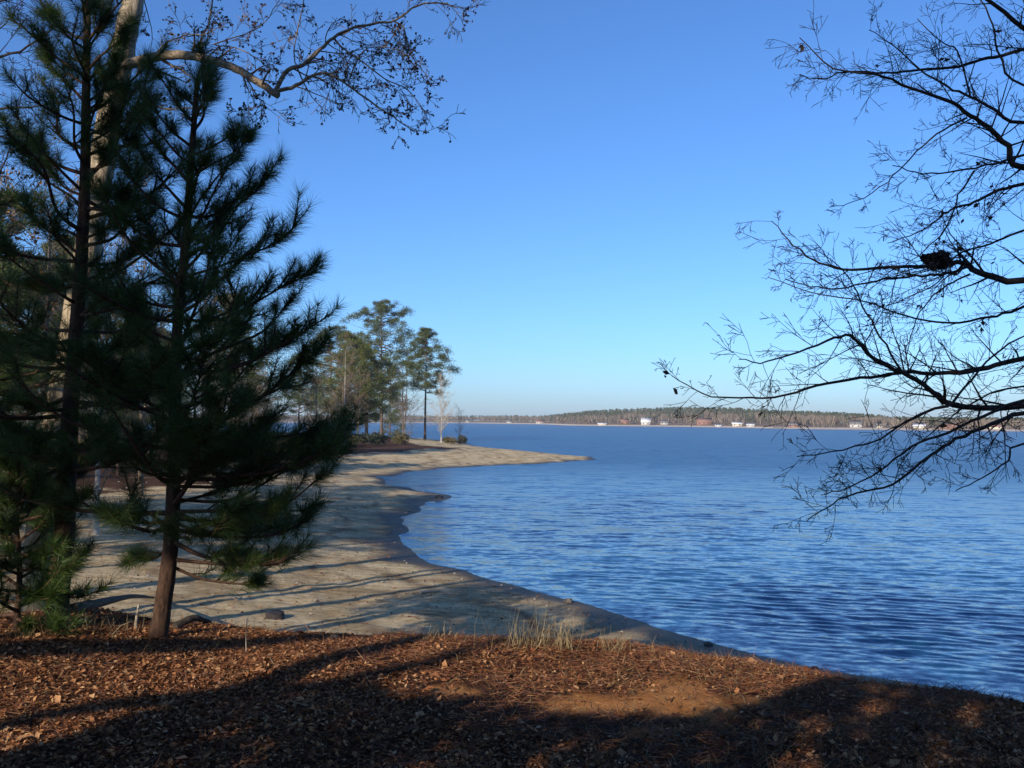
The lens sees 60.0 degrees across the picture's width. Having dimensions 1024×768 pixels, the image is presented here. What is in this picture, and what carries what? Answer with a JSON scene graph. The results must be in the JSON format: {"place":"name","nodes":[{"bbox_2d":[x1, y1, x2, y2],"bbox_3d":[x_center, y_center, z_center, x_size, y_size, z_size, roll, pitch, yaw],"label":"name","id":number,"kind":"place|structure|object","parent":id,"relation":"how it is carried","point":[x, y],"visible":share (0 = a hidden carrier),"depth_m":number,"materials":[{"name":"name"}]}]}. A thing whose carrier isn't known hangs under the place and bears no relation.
{"place":"outdoors","nodes":[
{"label":"outdoors","id":0,"kind":"place"},
{"bbox_2d":[0,430,1023,767],"bbox_3d":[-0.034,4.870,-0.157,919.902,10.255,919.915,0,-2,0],"label":"ground","id":1,"kind":"structure","parent":0,"point":[366,466],"depth_m":20.54,"materials":[{"name":"beige sand"}]},
{"bbox_2d":[0,146,59,414],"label":"bare tree","id":2,"kind":"object","parent":1,"relation":"on","point":[20,225],"visible":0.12,"depth_m":27.50,"materials":[{"name":"brown plant"}]},
{"bbox_2d":[0,184,63,381],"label":"pine tree","id":3,"kind":"object","parent":1,"relation":"on","point":[2,264],"visible":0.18,"depth_m":40.10,"materials":[{"name":"green plant"}]},
{"bbox_2d":[1,612,71,642],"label":"dry grass tuft","id":4,"kind":"object","parent":1,"relation":"on","point":[33,628],"visible":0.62,"depth_m":7.11,"materials":[{"name":"plant"}]},
{"bbox_2d":[0,181,82,528],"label":"pine tree","id":5,"kind":"object","parent":1,"relation":"on","point":[4,205],"visible":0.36,"depth_m":8.80,"materials":[{"name":"green plant"}]},
{"bbox_2d":[1,262,81,472],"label":"pine tree","id":6,"kind":"object","parent":1,"relation":"on","point":[18,355],"visible":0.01,"depth_m":57.69,"materials":[{"name":"green plant"}]},
{"bbox_2d":[0,0,114,224],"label":"bare tree","id":7,"kind":"object","parent":1,"relation":"on","point":[20,52],"visible":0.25,"depth_m":11.98,"materials":[{"name":"brown plant"}]},
{"bbox_2d":[19,212,105,412],"bbox_3d":[-26.295,-2.568,52.879,5.524,16.981,6.682,1,-2,-13],"label":"bare tree","id":8,"kind":"object","parent":1,"relation":"on","point":[50,272],"visible":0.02,"depth_m":51.58,"materials":[{"name":"brown plant"}]},
{"bbox_2d":[0,406,126,638],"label":"pine sapling","id":9,"kind":"object","parent":1,"relation":"on","point":[48,588],"visible":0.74,"depth_m":7.31,"materials":[{"name":"green plant"}]},
{"bbox_2d":[25,234,120,369],"bbox_3d":[-30.322,-2.165,61.324,8.784,16.793,8.226,-2,-3,41],"label":"pine tree","id":10,"kind":"object","parent":1,"relation":"on","point":[56,247],"visible":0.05,"depth_m":60.56,"materials":[{"name":"green plant"}]},
{"bbox_2d":[0,130,160,423],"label":"bare tree","id":11,"kind":"object","parent":1,"relation":"on","point":[57,301],"visible":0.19,"depth_m":34.98,"materials":[{"name":"brown plant"}]},
{"bbox_2d":[77,431,123,466],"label":"shrub","id":12,"kind":"object","parent":1,"relation":"on","point":[88,453],"visible":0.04,"depth_m":66.21,"materials":[{"name":"green plant"}]},
{"bbox_2d":[36,177,171,534],"bbox_3d":[-15.040,-1.605,32.332,4.735,14.555,5.728,2,-3,-36],"label":"bare tree","id":13,"kind":"object","parent":1,"relation":"on","point":[97,484],"visible":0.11,"depth_m":31.91,"materials":[{"name":"brown plant"}]},
{"bbox_2d":[70,594,154,613],"bbox_3d":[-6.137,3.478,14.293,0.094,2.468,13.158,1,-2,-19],"label":"driftwood log","id":14,"kind":"object","parent":1,"relation":"on","point":[109,600],"visible":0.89,"depth_m":10.38,"materials":[{"name":"grey wood"}]},
{"bbox_2d":[76,607,152,637],"bbox_3d":[-3.358,1.951,7.385,0.815,0.302,0.618,0,-2,0],"label":"dry grass tuft","id":15,"kind":"object","parent":1,"relation":"on","point":[101,622],"visible":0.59,"depth_m":7.37,"materials":[{"name":"brown plant"}]},
{"bbox_2d":[80,351,159,473],"bbox_3d":[-26.802,1.693,59.977,6.468,9.035,5.873,-1,-3,32],"label":"pine tree","id":16,"kind":"object","parent":1,"relation":"on","point":[129,412],"visible":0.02,"depth_m":59.94,"materials":[{"name":"green plant"}]},
{"bbox_2d":[88,318,167,461],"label":"pine tree","id":17,"kind":"object","parent":1,"relation":"on","point":[136,355],"visible":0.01,"depth_m":71.90,"materials":[{"name":"green plant"}]},
{"bbox_2d":[0,0,257,626],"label":"pine tree","id":18,"kind":"object","parent":1,"relation":"on","point":[32,147],"visible":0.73,"depth_m":7.52,"materials":[{"name":"green plant"}]},
{"bbox_2d":[134,603,139,629],"bbox_3d":[-3.161,2.020,7.473,0.054,0.342,0.030,0,-2,0],"label":"stake","id":19,"kind":"object","parent":1,"relation":"on","point":[137,613],"visible":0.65,"depth_m":7.47,"materials":[{"name":"brown wood"}]},
{"bbox_2d":[126,348,187,464],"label":"pine tree","id":20,"kind":"object","parent":1,"relation":"on","point":[159,402],"depth_m":69.45,"materials":[{"name":"green plant"}]},
{"bbox_2d":[107,213,232,496],"bbox_3d":[-18.680,-1.574,46.736,6.104,15.436,5.625,-2,-3,44],"label":"bare tree","id":21,"kind":"object","parent":1,"relation":"on","point":[144,414],"visible":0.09,"depth_m":46.17,"materials":[{"name":"brown plant"}]},
{"bbox_2d":[0,26,375,641],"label":"pine tree","id":22,"kind":"object","parent":1,"relation":"on","point":[244,516],"visible":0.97,"depth_m":7.12,"materials":[{"name":"green plant"}]},
{"bbox_2d":[182,365,198,402],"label":"pine tree","id":23,"kind":"object","parent":1,"relation":"on","point":[188,389],"visible":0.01,"depth_m":181.21,"materials":[{"name":"green plant"}]},
{"bbox_2d":[172,614,211,629],"bbox_3d":[-2.800,2.081,7.773,0.080,0.124,0.380,-1,-3,31],"label":"driftwood","id":24,"kind":"object","parent":1,"relation":"on","point":[188,620],"visible":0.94,"depth_m":7.71,"materials":[{"name":"grey wood"}]},
{"bbox_2d":[158,291,228,416],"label":"bare tree","id":25,"kind":"object","parent":1,"relation":"on","point":[191,349],"visible":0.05,"depth_m":70.12,"materials":[{"name":"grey plant"}]},
{"bbox_2d":[191,267,244,481],"bbox_3d":[-19.080,-0.705,56.887,4.735,14.555,5.728,1,-3,-22],"label":"bare tree","id":26,"kind":"object","parent":1,"relation":"on","point":[213,350],"visible":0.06,"depth_m":57.39,"materials":[{"name":"grey plant"}]},
{"bbox_2d":[190,292,275,424],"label":"pine tree","id":27,"kind":"object","parent":1,"relation":"on","point":[261,364],"visible":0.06,"depth_m":87.67,"materials":[{"name":"green plant"}]},
{"bbox_2d":[227,321,263,424],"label":"bare tree","id":28,"kind":"object","parent":1,"relation":"on","point":[253,370],"visible":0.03,"depth_m":89.84,"materials":[{"name":"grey plant"}]},
{"bbox_2d":[245,618,247,653],"bbox_3d":[-2.013,1.937,6.731,0.025,0.321,0.012,-2,-3,40],"label":"stick","id":29,"kind":"object","parent":1,"relation":"on","point":[246,637],"visible":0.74,"depth_m":6.73,"materials":[{"name":"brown wood"}]},
{"bbox_2d":[21,0,489,611],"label":"hardwood tree","id":30,"kind":"object","parent":1,"relation":"on","point":[247,78],"visible":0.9,"depth_m":9.35,"materials":[{"name":"brown plant"}]},
{"bbox_2d":[236,355,280,420],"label":"bare tree","id":31,"kind":"object","parent":1,"relation":"on","point":[258,390],"visible":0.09,"depth_m":99.50,"materials":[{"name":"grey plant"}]},
{"bbox_2d":[242,356,274,419],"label":"bare tree","id":32,"kind":"object","parent":1,"relation":"on","point":[262,391],"visible":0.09,"depth_m":144.28,"materials":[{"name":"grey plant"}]},
{"bbox_2d":[243,369,274,412],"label":"pine tree","id":33,"kind":"object","parent":1,"relation":"on","point":[264,387],"visible":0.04,"depth_m":224.78,"materials":[{"name":"green plant"}]},
{"bbox_2d":[248,369,273,419],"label":"bare tree","id":34,"kind":"object","parent":1,"relation":"on","point":[261,398],"visible":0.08,"depth_m":128.27,"materials":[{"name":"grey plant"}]},
{"bbox_2d":[265,610,284,619],"bbox_3d":[-5.266,5.155,19.620,0.493,0.239,0.512,0,-2,0],"label":"rock","id":35,"kind":"object","parent":1,"relation":"on","point":[275,614],"visible":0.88,"depth_m":19.49,"materials":[{"name":"grey stone"}]},
{"bbox_2d":[273,355,326,425],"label":"pine tree","id":36,"kind":"object","parent":1,"relation":"on","point":[297,397],"visible":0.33,"depth_m":164.75,"materials":[{"name":"green plant"}]},
{"bbox_2d":[294,385,314,427],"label":"bare tree","id":37,"kind":"object","parent":1,"relation":"on","point":[309,409],"visible":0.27,"depth_m":214.16,"materials":[{"name":"brown plant"}]},
{"bbox_2d":[280,334,334,426],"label":"bare tree","id":38,"kind":"object","parent":1,"relation":"on","point":[315,398],"visible":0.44,"depth_m":94.39,"materials":[{"name":"brown plant"}]},
{"bbox_2d":[290,325,369,419],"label":"pine tree","id":39,"kind":"object","parent":1,"relation":"on","point":[343,328],"visible":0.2,"depth_m":306.04,"materials":[{"name":"green plant"}]},
{"bbox_2d":[0,470,685,646],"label":"beach debris","id":40,"kind":"object","parent":1,"relation":"on","point":[344,585],"visible":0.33,"depth_m":23.16,"materials":[{"name":"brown wood"}]},
{"bbox_2d":[321,328,364,444],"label":"bare tree","id":41,"kind":"object","parent":1,"relation":"on","point":[349,379],"visible":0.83,"depth_m":103.39,"materials":[{"name":"brown plant"}]},
{"bbox_2d":[307,329,387,435],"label":"pine tree","id":42,"kind":"object","parent":1,"relation":"on","point":[361,347],"visible":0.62,"depth_m":176.84,"materials":[{"name":"green plant"}]},
{"bbox_2d":[326,353,368,416],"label":"bare tree","id":43,"kind":"object","parent":1,"relation":"on","point":[343,387],"visible":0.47,"depth_m":117.69,"materials":[{"name":"grey plant"}]},
{"bbox_2d":[342,436,362,445],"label":"shrub","id":44,"kind":"object","parent":1,"relation":"on","point":[355,438],"visible":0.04,"depth_m":114.01,"materials":[{"name":"green plant"}]},
{"bbox_2d":[346,367,370,433],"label":"bare tree","id":45,"kind":"object","parent":1,"relation":"on","point":[367,406],"visible":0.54,"depth_m":167.71,"materials":[{"name":"brown plant"}]},
{"bbox_2d":[331,343,399,433],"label":"pine tree","id":46,"kind":"object","parent":1,"relation":"on","point":[376,364],"visible":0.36,"depth_m":188.70,"materials":[{"name":"green plant"}]},
{"bbox_2d":[350,372,382,433],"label":"pine tree","id":47,"kind":"object","parent":1,"relation":"on","point":[370,403],"visible":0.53,"depth_m":178.49,"materials":[{"name":"green plant"}]},
{"bbox_2d":[351,431,382,445],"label":"shrub","id":48,"kind":"object","parent":1,"relation":"on","point":[368,437],"visible":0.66,"depth_m":118.34,"materials":[{"name":"green plant"}]},
{"bbox_2d":[5,469,735,652],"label":"beach pebbles","id":49,"kind":"object","parent":1,"relation":"on","point":[700,648],"visible":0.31,"depth_m":23.99,"materials":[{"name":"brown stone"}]},
{"bbox_2d":[367,426,391,444],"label":"shrub","id":50,"kind":"object","parent":1,"relation":"on","point":[384,440],"visible":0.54,"depth_m":125.24,"materials":[{"name":"green plant"}]},
{"bbox_2d":[337,299,432,434],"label":"pine tree","id":51,"kind":"object","parent":1,"relation":"on","point":[383,307],"visible":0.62,"depth_m":212.57,"materials":[{"name":"green plant"}]},
{"bbox_2d":[377,369,409,434],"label":"pine tree","id":52,"kind":"object","parent":1,"relation":"on","point":[391,416],"visible":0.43,"depth_m":280.26,"materials":[{"name":"green plant"}]},
{"bbox_2d":[392,427,413,444],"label":"shrub","id":53,"kind":"object","parent":1,"relation":"on","point":[400,437],"visible":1,"depth_m":134.06,"materials":[{"name":"green plant"}]},
{"bbox_2d":[388,349,433,433],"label":"bare tree","id":54,"kind":"object","parent":1,"relation":"on","point":[402,419],"visible":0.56,"depth_m":268.40,"materials":[{"name":"grey plant"}]},
{"bbox_2d":[389,622,467,643],"bbox_3d":[-0.662,2.039,7.216,0.893,0.218,0.448,0,-2,0],"label":"dry grass tuft","id":55,"kind":"object","parent":1,"relation":"on","point":[433,634],"visible":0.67,"depth_m":7.21,"materials":[{"name":"beige plant"}]},
{"bbox_2d":[419,590,437,593],"bbox_3d":[-2.286,5.674,24.289,0.100,0.126,0.659,-2,-3,40],"label":"driftwood","id":56,"kind":"object","parent":1,"relation":"on","point":[425,591],"visible":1,"depth_m":24.20,"materials":[{"name":"grey wood"}]},
{"bbox_2d":[399,327,461,439],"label":"pine tree","id":57,"kind":"object","parent":1,"relation":"on","point":[424,334],"visible":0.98,"depth_m":198.81,"materials":[{"name":"green plant"}]},
{"bbox_2d":[424,369,458,442],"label":"bare tree","id":58,"kind":"object","parent":1,"relation":"on","point":[445,408],"visible":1,"depth_m":181.28,"materials":[{"name":"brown plant"}]},
{"bbox_2d":[443,435,457,444],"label":"shrub","id":59,"kind":"object","parent":1,"relation":"on","point":[449,440],"visible":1,"depth_m":171.14,"materials":[{"name":"green plant"}]},
{"bbox_2d":[453,403,465,434],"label":"bare tree","id":60,"kind":"object","parent":1,"relation":"on","point":[458,421],"visible":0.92,"depth_m":209.41,"materials":[{"name":"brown plant"}]},
{"bbox_2d":[457,435,467,443],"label":"shrub","id":61,"kind":"object","parent":1,"relation":"on","point":[461,439],"visible":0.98,"depth_m":172.88,"materials":[{"name":"green plant"}]},
{"bbox_2d":[0,605,1023,767],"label":"pine straw","id":62,"kind":"object","parent":1,"relation":"on","point":[969,693],"visible":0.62,"depth_m":5.72,"materials":[{"name":"brown plant"}]},
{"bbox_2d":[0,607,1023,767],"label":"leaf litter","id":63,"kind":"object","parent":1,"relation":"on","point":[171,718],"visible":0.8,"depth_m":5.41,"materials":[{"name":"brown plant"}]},
{"bbox_2d":[473,598,580,655],"bbox_3d":[0.186,1.856,6.874,0.878,0.481,0.734,1,-2,-18],"label":"dry grass tuft","id":64,"kind":"object","parent":1,"relation":"on","point":[529,634],"visible":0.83,"depth_m":6.91,"materials":[{"name":"beige plant"}]},
{"bbox_2d":[544,609,583,651],"bbox_3d":[0.390,1.894,6.862,0.388,0.390,0.302,2,-3,-35],"label":"dry grass tuft","id":65,"kind":"object","parent":1,"relation":"on","point":[563,639],"visible":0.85,"depth_m":6.87,"materials":[{"name":"beige plant"}]},
{"bbox_2d":[564,598,572,602],"bbox_3d":[1.571,5.970,24.384,0.217,0.185,0.237,-1,-3,27],"label":"rock","id":66,"kind":"object","parent":1,"relation":"on","point":[568,600],"visible":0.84,"depth_m":24.31,"materials":[{"name":"stone"}]},
{"bbox_2d":[595,624,656,654],"bbox_3d":[0.878,1.981,6.857,0.526,0.297,0.286,0,-2,0],"label":"dry grass tuft","id":67,"kind":"object","parent":1,"relation":"on","point":[618,644],"visible":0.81,"depth_m":6.87,"materials":[{"name":"beige plant"}]},
{"bbox_2d":[704,641,712,645],"bbox_3d":[4.391,5.813,19.821,0.237,0.132,0.148,0,-2,0],"label":"rock","id":68,"kind":"object","parent":1,"relation":"on","point":[707,643],"visible":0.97,"depth_m":19.79,"materials":[{"name":"stone"}]},
{"bbox_2d":[651,0,1023,544],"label":"bare tree","id":69,"kind":"object","parent":1,"relation":"on","point":[964,263],"visible":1,"depth_m":6.10,"materials":[{"name":"black plant"}]},
{"bbox_2d":[911,244,959,274],"bbox_3d":[3.047,-0.880,6.358,0.345,0.305,0.329,0,-2,0],"label":"nest","id":70,"kind":"object","parent":69,"relation":"in","point":[937,255],"visible":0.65,"depth_m":6.32,"materials":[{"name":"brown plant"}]},
{"bbox_2d":[0,0,1023,422],"label":"sky","id":71,"kind":"structure","parent":0,"point":[574,234],"materials":[{"name":"blue"}]},
{"bbox_2d":[30,422,1023,701],"bbox_3d":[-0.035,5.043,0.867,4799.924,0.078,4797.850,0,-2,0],"label":"lake water","id":72,"kind":"structure","parent":0,"point":[668,530],"depth_m":38.10,"materials":[{"name":"blue liquid"}]},
{"bbox_2d":[234,416,1023,430],"bbox_3d":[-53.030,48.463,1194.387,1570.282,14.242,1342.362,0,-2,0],"label":"hills","id":73,"kind":"structure","parent":0,"point":[656,423],"depth_m":827.61,"materials":[{"name":"green plant"}]},
{"bbox_2d":[26,408,1023,428],"bbox_3d":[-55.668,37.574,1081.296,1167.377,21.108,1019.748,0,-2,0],"label":"bare forest","id":74,"kind":"object","parent":73,"relation":"on","point":[813,418],"visible":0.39,"depth_m":822.26,"materials":[{"name":"brown plant"}]},
{"bbox_2d":[37,406,1023,426],"bbox_3d":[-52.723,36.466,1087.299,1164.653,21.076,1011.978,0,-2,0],"label":"pine forest","id":75,"kind":"object","parent":73,"relation":"on","point":[617,411],"visible":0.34,"depth_m":891.30,"materials":[{"name":"green plant"}]},
{"bbox_2d":[620,419,628,423],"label":"house","id":76,"kind":"structure","parent":73,"relation":"on","point":[624,421],"depth_m":876.75,"materials":[{"name":"red brick"}]},
{"bbox_2d":[641,418,650,424],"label":"house","id":77,"kind":"structure","parent":73,"relation":"on","point":[645,421],"depth_m":856.56,"materials":[{"name":"white"}]},
{"bbox_2d":[660,420,669,424],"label":"house","id":78,"kind":"structure","parent":73,"relation":"on","point":[663,422],"depth_m":855.91,"materials":[{"name":"white"}]},
{"bbox_2d":[696,418,711,424],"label":"house","id":79,"kind":"structure","parent":73,"relation":"on","point":[703,421],"depth_m":818.38,"materials":[{"name":"red brick"}]},
{"bbox_2d":[732,422,742,426],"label":"house","id":80,"kind":"structure","parent":73,"relation":"on","point":[737,424],"depth_m":762.23,"materials":[{"name":"beige"}]},
{"bbox_2d":[746,423,755,426],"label":"house","id":81,"kind":"structure","parent":73,"relation":"on","point":[750,424],"depth_m":736.13,"materials":[{"name":"white"}]},
{"bbox_2d":[788,422,798,427],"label":"house","id":82,"kind":"structure","parent":73,"relation":"on","point":[793,424],"depth_m":680.13,"materials":[{"name":"red brick"}]},
{"bbox_2d":[849,420,861,427],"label":"house","id":83,"kind":"structure","parent":73,"relation":"on","point":[855,423],"depth_m":651.93,"materials":[{"name":"white"}]},
{"bbox_2d":[874,422,882,427],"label":"house","id":84,"kind":"structure","parent":73,"relation":"on","point":[876,425],"depth_m":652.08,"materials":[{"name":"beige"}]},
{"bbox_2d":[913,423,926,427],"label":"house","id":85,"kind":"structure","parent":73,"relation":"on","point":[921,425],"depth_m":627.29,"materials":[{"name":"beige"}]},
{"bbox_2d":[939,423,956,428],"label":"house","id":86,"kind":"structure","parent":73,"relation":"on","point":[952,426],"depth_m":611.67,"materials":[{"name":"red brick"}]},
{"bbox_2d":[989,424,1001,428],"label":"house","id":87,"kind":"structure","parent":73,"relation":"on","point":[998,426],"depth_m":600.06,"materials":[{"name":"beige"}]}
]}

